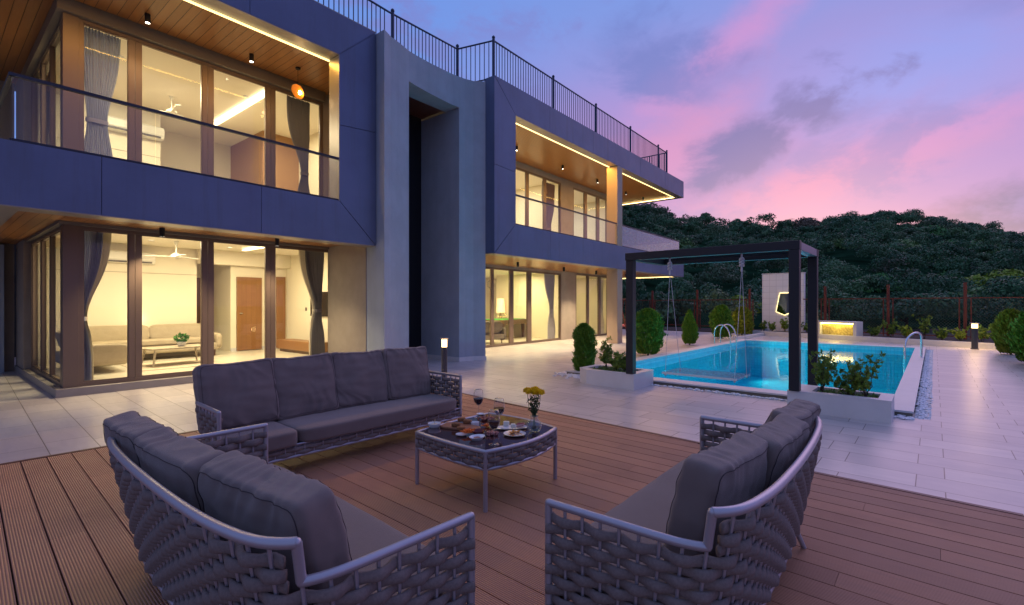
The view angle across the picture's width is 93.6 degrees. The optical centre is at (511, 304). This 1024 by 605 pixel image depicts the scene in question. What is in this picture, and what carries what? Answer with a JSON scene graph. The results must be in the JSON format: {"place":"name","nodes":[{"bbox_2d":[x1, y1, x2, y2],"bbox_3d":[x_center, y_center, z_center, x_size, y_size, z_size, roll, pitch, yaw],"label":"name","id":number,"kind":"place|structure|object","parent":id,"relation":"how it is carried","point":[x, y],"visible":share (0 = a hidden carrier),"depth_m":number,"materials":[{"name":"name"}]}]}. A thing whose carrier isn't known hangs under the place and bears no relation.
{"place":"outdoors","nodes":[
{"label":"outdoors","id":0,"kind":"place"},
{"bbox_2d":[14,245,15,356],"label":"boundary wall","id":1,"kind":"structure","parent":0,"point":[14,300],"depth_m":13.62,"materials":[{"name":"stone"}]},
{"bbox_2d":[0,329,1023,513],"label":"pavement","id":2,"kind":"structure","parent":0,"point":[965,443],"depth_m":6.60,"materials":[{"name":"tile"}]},
{"bbox_2d":[0,0,683,397],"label":"house","id":3,"kind":"structure","parent":2,"relation":"on","point":[416,214],"depth_m":10.69,"materials":[{"name":"grey"}]},
{"bbox_2d":[31,227,59,384],"bbox_3d":[-8.742,0.034,9.071,3.400,2.668,0.100,0,0,39],"label":"window","id":4,"kind":"structure","parent":3,"relation":"in","point":[45,250],"depth_m":9.16,"materials":[{"name":"brown"}]},
{"bbox_2d":[31,22,59,146],"bbox_3d":[-8.742,-3.355,9.071,3.400,2.790,0.100,0,0,39],"label":"window","id":5,"kind":"structure","parent":3,"relation":"in","point":[45,100],"depth_m":9.02,"materials":[{"name":"brown"}]},
{"bbox_2d":[84,231,102,380],"bbox_3d":[-7.285,0.045,8.265,0.112,2.610,0.415,0,0,39],"label":"curtain","id":6,"kind":"object","parent":3,"relation":"hanging from","point":[93,243],"visible":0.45,"depth_m":8.28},
{"bbox_2d":[85,233,111,379],"bbox_3d":[-7.261,0.045,8.406,0.112,2.610,0.422,0,0,39],"label":"curtain","id":7,"kind":"object","parent":3,"relation":"hanging from","point":[107,237],"visible":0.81,"depth_m":8.44,"materials":[{"name":"beige fabric"}]},
{"bbox_2d":[84,27,120,156],"bbox_3d":[-7.184,-3.375,8.391,0.112,2.750,0.576,0,0,39],"label":"curtain","id":8,"kind":"object","parent":3,"relation":"hanging from","point":[101,58],"visible":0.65,"depth_m":8.38,"materials":[{"name":"grey fabric"}]},
{"bbox_2d":[93,343,126,366],"bbox_3d":[-8.907,0.896,10.125,2.020,0.687,0.927,0,0,39],"label":"indoor chaise","id":9,"kind":"object","parent":3,"relation":"on","point":[108,354],"visible":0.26,"depth_m":9.61,"materials":[{"name":"fabric"}]},
{"bbox_2d":[108,250,155,264],"bbox_3d":[-9.760,-1.171,11.922,0.215,0.299,1.500,0,0,39],"label":"air conditioner","id":10,"kind":"object","parent":3,"relation":"attached to","point":[115,256],"visible":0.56,"depth_m":11.94,"materials":[{"name":"white"}]},
{"bbox_2d":[108,115,164,141],"bbox_3d":[-9.212,-4.271,11.647,0.215,0.299,1.300,0,0,39],"label":"air conditioner","id":11,"kind":"object","parent":3,"relation":"attached to","point":[116,124],"visible":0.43,"depth_m":11.76,"materials":[{"name":"white"}]},
{"bbox_2d":[89,323,221,355],"bbox_3d":[-9.071,0.950,12.137,0.875,0.860,2.940,0,0,39],"label":"indoor sofa","id":12,"kind":"object","parent":3,"relation":"on","point":[158,335],"visible":0.51,"depth_m":12.19,"materials":[{"name":"fabric"}]},
{"bbox_2d":[143,241,197,258],"bbox_3d":[-7.987,-1.308,11.530,1.032,0.420,1.143,0,0,39],"label":"ceiling fan","id":13,"kind":"object","parent":3,"relation":"hanging from","point":[175,255],"visible":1,"depth_m":11.58,"materials":[{"name":"white"}]},
{"bbox_2d":[159,96,182,116],"bbox_3d":[-7.926,-4.688,11.287,1.032,0.420,1.143,0,0,39],"label":"ceiling fan","id":14,"kind":"object","parent":3,"relation":"hanging from","point":[173,110],"visible":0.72,"depth_m":11.30,"materials":[{"name":"white"}]},
{"bbox_2d":[121,359,233,370],"bbox_3d":[-7.654,1.373,11.058,1.600,0.010,1.800,0,0,39],"label":"rug","id":15,"kind":"object","parent":3,"relation":"on","point":[162,365],"visible":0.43,"depth_m":10.90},
{"bbox_2d":[142,344,199,367],"bbox_3d":[-7.685,1.177,11.019,0.640,0.413,1.240,0,0,31],"label":"coffee table","id":16,"kind":"object","parent":15,"relation":"on","point":[155,349],"visible":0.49,"depth_m":10.76,"materials":[{"name":"beige wood"}]},
{"bbox_2d":[173,333,189,345],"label":"potted plant","id":17,"kind":"object","parent":16,"relation":"on","point":[182,341],"visible":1,"depth_m":11.04,"materials":[{"name":"plant"}]},
{"bbox_2d":[197,278,199,322],"bbox_3d":[-9.558,0.290,14.534,0.050,2.180,0.620,0,0,39],"label":"door","id":18,"kind":"structure","parent":3,"relation":"in","point":[198,279],"depth_m":14.57,"materials":[{"name":"brown wood"}]},
{"bbox_2d":[79,18,322,195],"bbox_3d":[-5.858,-3.355,9.699,0.100,2.790,4.340,0,0,39],"label":"window","id":19,"kind":"structure","parent":3,"relation":"in","point":[134,45],"depth_m":9.41,"materials":[{"name":"brown"}]},
{"bbox_2d":[79,226,327,386],"bbox_3d":[-5.786,0.034,9.789,0.100,2.668,4.570,0,0,39],"label":"window","id":20,"kind":"structure","parent":3,"relation":"in","point":[134,238],"depth_m":8.99,"materials":[{"name":"brown"}]},
{"bbox_2d":[236,277,261,350],"bbox_3d":[-7.816,0.280,14.337,0.110,2.160,0.700,0,0,39],"label":"door","id":21,"kind":"structure","parent":3,"relation":"in","point":[248,289],"depth_m":14.30,"materials":[{"name":"brown wood"}]},
{"bbox_2d":[276,277,284,347],"bbox_3d":[-7.248,0.255,15.080,0.060,2.210,0.270,0,0,39],"label":"door","id":22,"kind":"structure","parent":3,"relation":"in","point":[280,281],"depth_m":15.05,"materials":[{"name":"brown wood"}]},
{"bbox_2d":[291,67,303,98],"bbox_3d":[-4.505,-4.658,10.117,0.297,0.626,0.199,0,0,39],"label":"pendant lamp","id":23,"kind":"object","parent":3,"relation":"hanging from","point":[297,91],"visible":1,"depth_m":10.10,"materials":[{"name":"glass"}]},
{"bbox_2d":[287,95,309,193],"bbox_3d":[-4.937,-3.375,11.176,0.112,2.750,0.591,0,0,39],"label":"curtain","id":24,"kind":"object","parent":3,"relation":"hanging from","point":[298,114],"visible":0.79,"depth_m":11.20,"materials":[{"name":"grey fabric"}]},
{"bbox_2d":[277,339,327,354],"bbox_3d":[-5.925,1.210,13.678,2.200,0.340,0.450,0,0,39],"label":"tv console","id":25,"kind":"object","parent":3,"relation":"on","point":[300,346],"visible":0.52,"depth_m":13.62,"materials":[{"name":"brown wood"}]},
{"bbox_2d":[298,250,314,354],"bbox_3d":[-4.846,0.045,11.401,0.112,2.610,0.439,0,0,39],"label":"curtain","id":26,"kind":"object","parent":3,"relation":"hanging from","point":[301,253],"visible":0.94,"depth_m":11.39,"materials":[{"name":"beige fabric"}]},
{"bbox_2d":[305,251,324,354],"bbox_3d":[-4.701,0.045,11.469,0.112,2.610,0.492,0,0,39],"label":"curtain","id":27,"kind":"object","parent":3,"relation":"hanging from","point":[314,261],"visible":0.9,"depth_m":11.49,"materials":[{"name":"grey fabric"}]},
{"bbox_2d":[310,292,327,315],"bbox_3d":[-5.491,0.000,13.897,1.200,0.700,0.055,0,0,39],"label":"television","id":28,"kind":"object","parent":3,"relation":"attached to","point":[324,303],"visible":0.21,"depth_m":13.76,"materials":[{"name":"black"}]},
{"bbox_2d":[485,321,505,342],"bbox_3d":[-1.346,1.060,17.918,2.340,0.860,0.874,0,0,-43],"label":"indoor sofa","id":29,"kind":"object","parent":3,"relation":"on","point":[499,331],"visible":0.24,"depth_m":18.09,"materials":[{"name":"brown"}]},
{"bbox_2d":[485,318,525,339],"bbox_3d":[-0.412,1.072,21.148,1.360,0.836,2.400,0,0,27],"label":"billiard table","id":30,"kind":"object","parent":3,"relation":"on","point":[521,321],"visible":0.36,"depth_m":21.11,"materials":[{"name":"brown wood"}]},
{"bbox_2d":[496,298,504,317],"bbox_3d":[-0.528,0.616,22.277,0.433,1.752,0.452,0,0,39],"label":"table lamp","id":31,"kind":"object","parent":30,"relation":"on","point":[500,306],"visible":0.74,"depth_m":22.11,"materials":[{"name":"white fabric"}]},
{"bbox_2d":[485,267,560,347],"bbox_3d":[-0.169,0.105,17.467,0.100,2.770,6.975,0,0,39],"label":"window","id":32,"kind":"structure","parent":3,"relation":"in","point":[510,271],"depth_m":17.70,"materials":[{"name":"brown"}]},
{"bbox_2d":[516,167,560,232],"bbox_3d":[0.014,-3.535,17.695,0.100,3.070,6.360,0,0,39],"label":"window","id":33,"kind":"structure","parent":3,"relation":"in","point":[527,173],"depth_m":19.23,"materials":[{"name":"brown"}]},
{"bbox_2d":[544,274,554,338],"bbox_3d":[1.555,0.115,19.955,0.112,2.710,0.797,0,0,39],"label":"curtain","id":34,"kind":"object","parent":3,"relation":"hanging from","point":[549,281],"visible":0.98,"depth_m":19.99,"materials":[{"name":"grey fabric"}]},
{"bbox_2d":[546,183,554,230],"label":"curtain","id":35,"kind":"object","parent":3,"relation":"hanging from","point":[550,193],"visible":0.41,"depth_m":19.92,"materials":[{"name":"grey fabric"}]},
{"bbox_2d":[573,187,606,241],"bbox_3d":[3.611,-3.535,22.152,0.100,3.070,3.165,0,0,39],"label":"window","id":36,"kind":"structure","parent":3,"relation":"in","point":[585,194],"depth_m":22.47,"materials":[{"name":"brown"}]},
{"bbox_2d":[576,274,606,335],"bbox_3d":[3.719,0.075,22.286,0.100,2.830,3.070,0,0,39],"label":"window","id":37,"kind":"structure","parent":3,"relation":"in","point":[587,276],"depth_m":22.69,"materials":[{"name":"brown"}]},
{"bbox_2d":[596,277,603,333],"bbox_3d":[4.259,0.095,23.306,0.112,2.750,0.714,0,0,39],"label":"curtain","id":38,"kind":"object","parent":3,"relation":"hanging from","point":[602,325],"visible":0.51,"depth_m":23.43,"materials":[{"name":"beige fabric"}]},
{"bbox_2d":[440,338,448,384],"bbox_3d":[-1.262,1.064,8.970,0.165,0.872,0.167,0,0,39],"label":"bollard light","id":39,"kind":"object","parent":2,"relation":"on","point":[444,356],"visible":0.67,"depth_m":8.92,"materials":[{"name":"grey"}]},
{"bbox_2d":[0,466,940,604],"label":"deck underlay","id":40,"kind":"object","parent":2,"relation":"on","point":[53,554],"depth_m":2.85,"materials":[{"name":"black"}]},
{"bbox_2d":[0,390,1023,604],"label":"deck","id":41,"kind":"structure","parent":40,"relation":"on","point":[866,544],"depth_m":3.25,"materials":[{"name":"wood"}]},
{"bbox_2d":[103,411,475,604],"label":"outdoor sofa","id":42,"kind":"object","parent":41,"relation":"on","point":[211,523],"visible":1,"depth_m":1.74,"materials":[{"name":"fabric"}]},
{"bbox_2d":[192,346,461,463],"bbox_3d":[-1.704,0.989,4.906,0.825,0.974,2.584,0,0,41],"label":"outdoor sofa","id":43,"kind":"object","parent":41,"relation":"on","point":[312,403],"visible":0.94,"depth_m":4.68,"materials":[{"name":"fabric"}]},
{"bbox_2d":[415,412,556,512],"bbox_3d":[-0.172,1.252,3.998,0.928,0.437,0.973,0,0,41],"label":"coffee table","id":44,"kind":"object","parent":41,"relation":"on","point":[545,436],"visible":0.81,"depth_m":3.70,"materials":[{"name":"silver metal"}]},
{"bbox_2d":[440,422,480,429],"bbox_3d":[-0.421,1.030,4.040,0.359,0.018,0.170,0,0,23],"label":"serving board","id":45,"kind":"object","parent":44,"relation":"on","point":[447,425],"visible":0.75,"depth_m":4.02,"materials":[{"name":"brown wood"}]},
{"bbox_2d":[488,409,499,444],"bbox_3d":[-0.133,0.911,3.559,0.093,0.255,0.093,0,0,41],"label":"wine glass","id":46,"kind":"object","parent":44,"relation":"on","point":[493,424],"visible":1,"depth_m":3.54,"materials":[{"name":"red"}]},
{"bbox_2d":[497,425,527,429],"bbox_3d":[-0.005,1.033,4.023,0.287,0.013,0.139,0,0,-7],"label":"oval platter","id":47,"kind":"object","parent":44,"relation":"on","point":[508,427],"visible":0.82,"depth_m":4.03,"materials":[{"name":"white ceramic"}]},
{"bbox_2d":[504,430,525,436],"bbox_3d":[0.025,1.023,3.827,0.180,0.032,0.190,0,0,41],"label":"round plate","id":48,"kind":"object","parent":44,"relation":"on","point":[514,433],"visible":1,"depth_m":3.82,"materials":[{"name":"white ceramic"}]},
{"bbox_3d":[0.180,0.971,3.921,0.124,0.134,0.124,0,0,41],"label":"flower vase","id":49,"kind":"object","parent":44,"relation":"on","visible":0},
{"bbox_2d":[523,386,544,429],"bbox_3d":[0.189,0.844,3.916,0.179,0.353,0.190,0,0,-25],"label":"flower bouquet","id":50,"kind":"object","parent":49,"relation":"in","point":[536,391],"visible":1,"depth_m":3.91,"materials":[{"name":"yellow plant"}]},
{"bbox_2d":[0,393,1023,515],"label":"deck edging","id":51,"kind":"object","parent":41,"relation":"on","point":[922,494],"visible":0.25,"depth_m":4.48,"materials":[{"name":"red"}]},
{"bbox_2d":[545,399,822,604],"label":"outdoor sofa","id":52,"kind":"object","parent":41,"relation":"on","point":[720,522],"visible":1,"depth_m":1.91,"materials":[{"name":"fabric"}]},
{"bbox_2d":[553,371,579,378],"bbox_3d":[1.389,1.488,10.160,1.070,0.052,1.143,0,0,41],"label":"pebble ring","id":53,"kind":"object","parent":2,"relation":"on","point":[569,375],"visible":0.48,"depth_m":10.02,"materials":[{"name":"white"}]},
{"bbox_2d":[571,323,598,370],"bbox_3d":[1.536,0.943,10.296,0.588,1.115,0.580,0,0,41],"label":"conifer","id":54,"kind":"object","parent":53,"relation":"on","point":[585,352],"visible":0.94,"depth_m":10.15,"materials":[{"name":"green plant"}]},
{"bbox_2d":[580,364,653,389],"bbox_3d":[1.924,1.361,9.073,1.237,0.278,0.825,0,0,41],"label":"planter","id":55,"kind":"object","parent":2,"relation":"on","point":[639,379],"visible":0.88,"depth_m":8.73,"materials":[{"name":"concrete"}]},
{"bbox_2d":[598,336,612,366],"bbox_3d":[1.812,0.941,9.313,0.299,0.684,0.306,0,0,-24],"label":"leafy shrub","id":56,"kind":"object","parent":55,"relation":"on","point":[606,349],"visible":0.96,"depth_m":9.27,"materials":[{"name":"green plant"}]},
{"bbox_2d":[605,350,622,370],"bbox_3d":[1.956,1.070,9.067,0.392,0.430,0.343,0,0,41],"label":"leafy shrub","id":57,"kind":"object","parent":55,"relation":"in","point":[612,362],"visible":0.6,"depth_m":9.02,"materials":[{"name":"green plant"}]},
{"bbox_2d":[616,352,625,371],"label":"leafy shrub","id":58,"kind":"object","parent":55,"relation":"on","point":[620,362],"visible":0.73,"depth_m":8.84,"materials":[{"name":"green plant"}]},
{"bbox_2d":[593,366,878,397],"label":"soil","id":59,"kind":"structure","parent":55,"relation":"on","point":[873,395],"depth_m":6.77,"materials":[{"name":"brown soil"}]},
{"bbox_2d":[636,307,667,354],"bbox_3d":[3.967,0.794,14.077,1.042,1.411,1.067,0,0,41],"label":"conifer","id":60,"kind":"object","parent":2,"relation":"on","point":[650,333],"visible":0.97,"depth_m":13.82,"materials":[{"name":"green plant"}]},
{"bbox_2d":[681,309,698,344],"bbox_3d":[6.518,0.838,17.695,0.671,1.324,0.692,0,0,41],"label":"conifer","id":61,"kind":"object","parent":2,"relation":"on","point":[690,334],"visible":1,"depth_m":17.54,"materials":[{"name":"green plant"}]},
{"bbox_2d":[708,304,734,337],"bbox_3d":[9.201,0.746,21.083,1.122,1.508,1.151,0,0,41],"label":"conifer","id":62,"kind":"object","parent":2,"relation":"on","point":[721,313],"visible":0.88,"depth_m":20.86,"materials":[{"name":"green plant"}]},
{"bbox_2d":[730,306,754,334],"bbox_3d":[11.153,0.788,23.395,1.237,1.424,1.192,0,0,41],"label":"conifer","id":63,"kind":"object","parent":2,"relation":"on","point":[745,313],"visible":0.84,"depth_m":23.06,"materials":[{"name":"green plant"}]},
{"bbox_2d":[567,341,924,416],"bbox_3d":[7.293,1.629,12.963,5.695,0.363,12.550,0,0,41],"label":"pool coping base","id":64,"kind":"object","parent":2,"relation":"on","point":[747,393],"visible":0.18,"depth_m":8.19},
{"bbox_2d":[566,339,925,413],"bbox_3d":[7.291,1.431,12.965,5.730,0.027,12.590,0,0,41],"label":"pool coping","id":65,"kind":"object","parent":64,"relation":"on","point":[905,397],"visible":0.73,"depth_m":8.82,"materials":[{"name":"white stone"}]},
{"bbox_2d":[714,324,736,370],"bbox_3d":[7.602,1.516,17.141,0.609,1.608,0.682,0,0,41],"label":"pool ladder","id":66,"kind":"object","parent":65,"relation":"attached to","point":[730,354],"visible":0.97,"depth_m":17.06,"materials":[{"name":"silver metal"}]},
{"bbox_2d":[903,332,922,373],"bbox_3d":[10.560,1.276,12.650,0.911,1.089,0.104,0,0,-27],"label":"pool handrail","id":67,"kind":"object","parent":65,"relation":"attached to","point":[921,347],"visible":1,"depth_m":12.57,"materials":[{"name":"silver metal"}]},
{"bbox_2d":[651,384,914,419],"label":"loose pebbles","id":68,"kind":"object","parent":2,"relation":"on","point":[895,416],"visible":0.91,"depth_m":7.89,"materials":[{"name":"white"}]},
{"bbox_2d":[818,320,862,335],"bbox_3d":[13.848,1.110,20.366,0.502,0.780,1.560,0,0,-28],"label":"water feature","id":69,"kind":"object","parent":2,"relation":"on","point":[851,328],"visible":0.7,"depth_m":20.21,"materials":[{"name":"white stone"}]},
{"bbox_2d":[787,384,894,423],"bbox_3d":[4.557,1.357,6.684,1.167,0.286,0.744,0,0,41],"label":"planter","id":70,"kind":"object","parent":2,"relation":"on","point":[880,409],"visible":0.77,"depth_m":6.34,"materials":[{"name":"concrete"}]},
{"bbox_2d":[808,348,837,391],"bbox_3d":[4.393,0.950,6.774,0.372,0.668,0.584,0,0,26],"label":"leafy shrub","id":71,"kind":"object","parent":70,"relation":"in","point":[824,367],"visible":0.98,"depth_m":6.71,"materials":[{"name":"green plant"}]},
{"bbox_2d":[826,363,866,394],"bbox_3d":[4.567,1.039,6.570,0.466,0.491,0.312,0,0,41],"label":"leafy shrub","id":72,"kind":"object","parent":70,"relation":"in","point":[845,383],"visible":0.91,"depth_m":6.59,"materials":[{"name":"green plant"}]},
{"bbox_2d":[845,351,885,396],"bbox_3d":[4.721,0.946,6.439,0.451,0.676,0.418,0,0,41],"label":"leafy shrub","id":73,"kind":"object","parent":70,"relation":"on","point":[859,378],"visible":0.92,"depth_m":6.42,"materials":[{"name":"green plant"}]},
{"bbox_2d":[732,331,995,349],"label":"kerb","id":74,"kind":"structure","parent":2,"relation":"on","point":[960,344],"depth_m":18.74,"materials":[{"name":"white stone"}]},
{"bbox_2d":[914,349,933,419],"bbox_3d":[9.522,1.510,11.031,0.229,0.062,12.683,0,0,41],"label":"pebble strip","id":75,"kind":"object","parent":2,"relation":"on","point":[923,408],"visible":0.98,"depth_m":8.29,"materials":[{"name":"white"}]},
{"bbox_2d":[970,323,979,348],"bbox_3d":[15.403,1.064,16.020,0.260,0.872,0.264,0,0,41],"label":"bollard light","id":76,"kind":"object","parent":2,"relation":"on","point":[974,335],"visible":0.99,"depth_m":15.96,"materials":[{"name":"grey"}]},
{"bbox_2d":[988,308,1020,354],"bbox_3d":[14.853,0.806,14.397,0.924,1.388,0.945,0,0,41],"label":"conifer","id":77,"kind":"object","parent":2,"relation":"on","point":[1000,326],"visible":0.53,"depth_m":14.31,"materials":[{"name":"green plant"}]},
{"bbox_2d":[1002,310,1023,361],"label":"conifer","id":78,"kind":"object","parent":2,"relation":"on","point":[1015,335],"visible":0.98,"depth_m":12.10,"materials":[{"name":"green plant"}]},
{"bbox_2d":[14,0,1023,235],"label":"sky","id":79,"kind":"structure","parent":0,"point":[792,110],"materials":[{"name":"purple"}]},
{"bbox_2d":[625,240,818,391],"bbox_3d":[3.465,0.405,8.100,2.670,2.590,1.480,0,0,41],"label":"pergola","id":80,"kind":"object","parent":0,"point":[794,252],"visible":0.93,"depth_m":7.71,"materials":[{"name":"black metal"}]},
{"bbox_2d":[662,254,747,382],"bbox_3d":[3.082,0.190,7.670,1.200,1.940,0.682,0,0,41],"label":"swing","id":81,"kind":"object","parent":80,"relation":"hanging from","point":[669,266],"visible":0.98,"depth_m":7.43,"materials":[{"name":"metal"}]},
{"bbox_2d":[725,376,895,393],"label":"pool floor","id":82,"kind":"structure","parent":0,"point":[767,383],"depth_m":17.06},
{"bbox_2d":[636,341,914,389],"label":"pool wall","id":83,"kind":"structure","parent":82,"relation":"on","point":[764,359],"depth_m":16.75,"materials":[{"name":"tile"}]},
{"bbox_2d":[622,214,1016,329],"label":"hill","id":84,"kind":"structure","parent":0,"point":[847,256],"depth_m":65.05,"materials":[{"name":"plant"}]},
{"bbox_2d":[649,292,702,323],"bbox_3d":[12.636,0.349,38.169,4.371,2.650,3.530,0,0,-21],"label":"tree","id":85,"kind":"object","parent":84,"relation":"on","point":[686,307],"visible":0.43,"depth_m":37.39,"materials":[{"name":"green plant"}]},
{"bbox_2d":[661,237,697,249],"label":"tree","id":86,"kind":"object","parent":84,"relation":"on","point":[676,245],"visible":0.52,"depth_m":87.56,"materials":[{"name":"green plant"}]},
{"bbox_2d":[700,212,715,228],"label":"tree","id":87,"kind":"object","parent":84,"relation":"on","point":[706,216],"visible":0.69,"depth_m":161.16,"materials":[{"name":"green plant"}]},
{"bbox_2d":[729,295,761,312],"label":"tree","id":88,"kind":"object","parent":84,"relation":"on","point":[737,297],"visible":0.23,"depth_m":33.58,"materials":[{"name":"green plant"}]},
{"bbox_2d":[792,217,828,230],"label":"tree","id":89,"kind":"object","parent":84,"relation":"on","point":[802,221],"visible":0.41,"depth_m":136.03,"materials":[{"name":"green plant"}]},
{"bbox_2d":[622,202,1023,326],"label":"forest","id":90,"kind":"object","parent":84,"relation":"on","point":[864,239],"visible":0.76,"depth_m":68.69,"materials":[{"name":"green plant"}]},
{"bbox_2d":[848,271,903,292],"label":"tree","id":91,"kind":"object","parent":84,"relation":"on","point":[879,274],"visible":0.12,"depth_m":58.83,"materials":[{"name":"green plant"}]},
{"bbox_2d":[873,297,932,328],"bbox_3d":[29.587,0.665,36.204,3.002,2.514,3.613,0,0,-3],"label":"tree","id":92,"kind":"object","parent":84,"relation":"on","point":[896,313],"visible":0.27,"depth_m":35.77,"materials":[{"name":"green plant"}]},
{"bbox_2d":[895,239,939,261],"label":"tree","id":93,"kind":"object","parent":84,"relation":"on","point":[909,243],"visible":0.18,"depth_m":90.54,"materials":[{"name":"green plant"}]},
{"bbox_2d":[914,224,946,236],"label":"tree","id":94,"kind":"object","parent":84,"relation":"on","point":[939,229],"visible":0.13,"depth_m":123.67,"materials":[{"name":"green plant"}]},
{"bbox_2d":[937,239,989,257],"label":"tree","id":95,"kind":"object","parent":84,"relation":"on","point":[951,240],"visible":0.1,"depth_m":99.20,"materials":[{"name":"green plant"}]},
{"bbox_2d":[949,286,1014,310],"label":"tree","id":96,"kind":"object","parent":84,"relation":"on","point":[973,290],"visible":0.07,"depth_m":47.16,"materials":[{"name":"green plant"}]},
{"bbox_2d":[962,268,1023,287],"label":"tree","id":97,"kind":"object","parent":84,"relation":"on","point":[1008,272],"visible":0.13,"depth_m":61.14,"materials":[{"name":"green plant"}]},
{"bbox_2d":[754,328,991,338],"bbox_3d":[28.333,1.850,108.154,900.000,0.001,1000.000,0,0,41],"label":"ground","id":98,"kind":"structure","parent":0,"point":[931,332],"depth_m":32.52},
{"bbox_2d":[622,327,993,342],"bbox_3d":[9.085,1.575,28.193,7.015,0.450,36.917,0,0,-40],"label":"planting bed","id":99,"kind":"object","parent":98,"relation":"on","point":[864,334],"visible":0.09,"depth_m":20.06,"materials":[{"name":"concrete"}]},
{"bbox_2d":[622,289,753,330],"bbox_3d":[8.766,0.435,30.019,0.110,2.530,12.056,0,0,-42],"label":"fence","id":100,"kind":"object","parent":99,"relation":"on","point":[651,304],"visible":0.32,"depth_m":27.84,"materials":[{"name":"orange metal"}]},
{"bbox_2d":[762,272,805,331],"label":"feature wall","id":101,"kind":"structure","parent":99,"relation":"on","point":[774,285],"depth_m":24.15,"materials":[{"name":"tile"}]},
{"bbox_2d":[776,293,788,314],"bbox_3d":[13.516,-0.006,23.855,0.781,1.113,0.035,0,0,41],"label":"backlit mirror","id":102,"kind":"object","parent":101,"relation":"attached to","point":[783,305],"visible":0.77,"depth_m":23.87,"materials":[{"name":"grey glass"}]},
{"bbox_2d":[866,324,882,335],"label":"leafy shrub","id":103,"kind":"object","parent":99,"relation":"on","point":[875,331],"visible":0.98,"depth_m":19.71,"materials":[{"name":"green plant"}]},
{"bbox_2d":[882,318,897,336],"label":"leafy shrub","id":104,"kind":"object","parent":99,"relation":"on","point":[891,330],"visible":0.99,"depth_m":19.49,"materials":[{"name":"green plant"}]},
{"bbox_2d":[896,324,912,338],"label":"leafy shrub","id":105,"kind":"object","parent":99,"relation":"on","point":[904,331],"visible":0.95,"depth_m":18.79,"materials":[{"name":"green plant"}]},
{"bbox_2d":[803,282,1023,339],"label":"fence","id":106,"kind":"object","parent":99,"relation":"on","point":[964,303],"visible":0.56,"depth_m":19.68,"materials":[{"name":"orange metal"}]},
{"bbox_2d":[911,314,932,337],"bbox_3d":[15.863,0.881,18.625,0.651,1.003,0.521,0,0,41],"label":"leafy shrub","id":107,"kind":"object","parent":99,"relation":"on","point":[925,324],"visible":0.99,"depth_m":18.54,"materials":[{"name":"green plant"}]},
{"bbox_2d":[932,326,949,340],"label":"leafy shrub","id":108,"kind":"object","parent":99,"relation":"on","point":[941,334],"visible":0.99,"depth_m":17.76,"materials":[{"name":"green plant"}]},
{"bbox_2d":[949,325,969,340],"bbox_3d":[16.422,1.075,17.579,0.588,0.621,0.463,0,0,20],"label":"leafy shrub","id":109,"kind":"object","parent":99,"relation":"on","point":[958,334],"visible":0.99,"depth_m":17.57,"materials":[{"name":"green plant"}]},
{"bbox_2d":[970,322,990,342],"bbox_3d":[16.432,0.998,16.795,0.676,0.770,0.473,0,0,-25],"label":"leafy shrub","id":110,"kind":"object","parent":99,"relation":"on","point":[982,333],"visible":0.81,"depth_m":16.77,"materials":[{"name":"green plant"}]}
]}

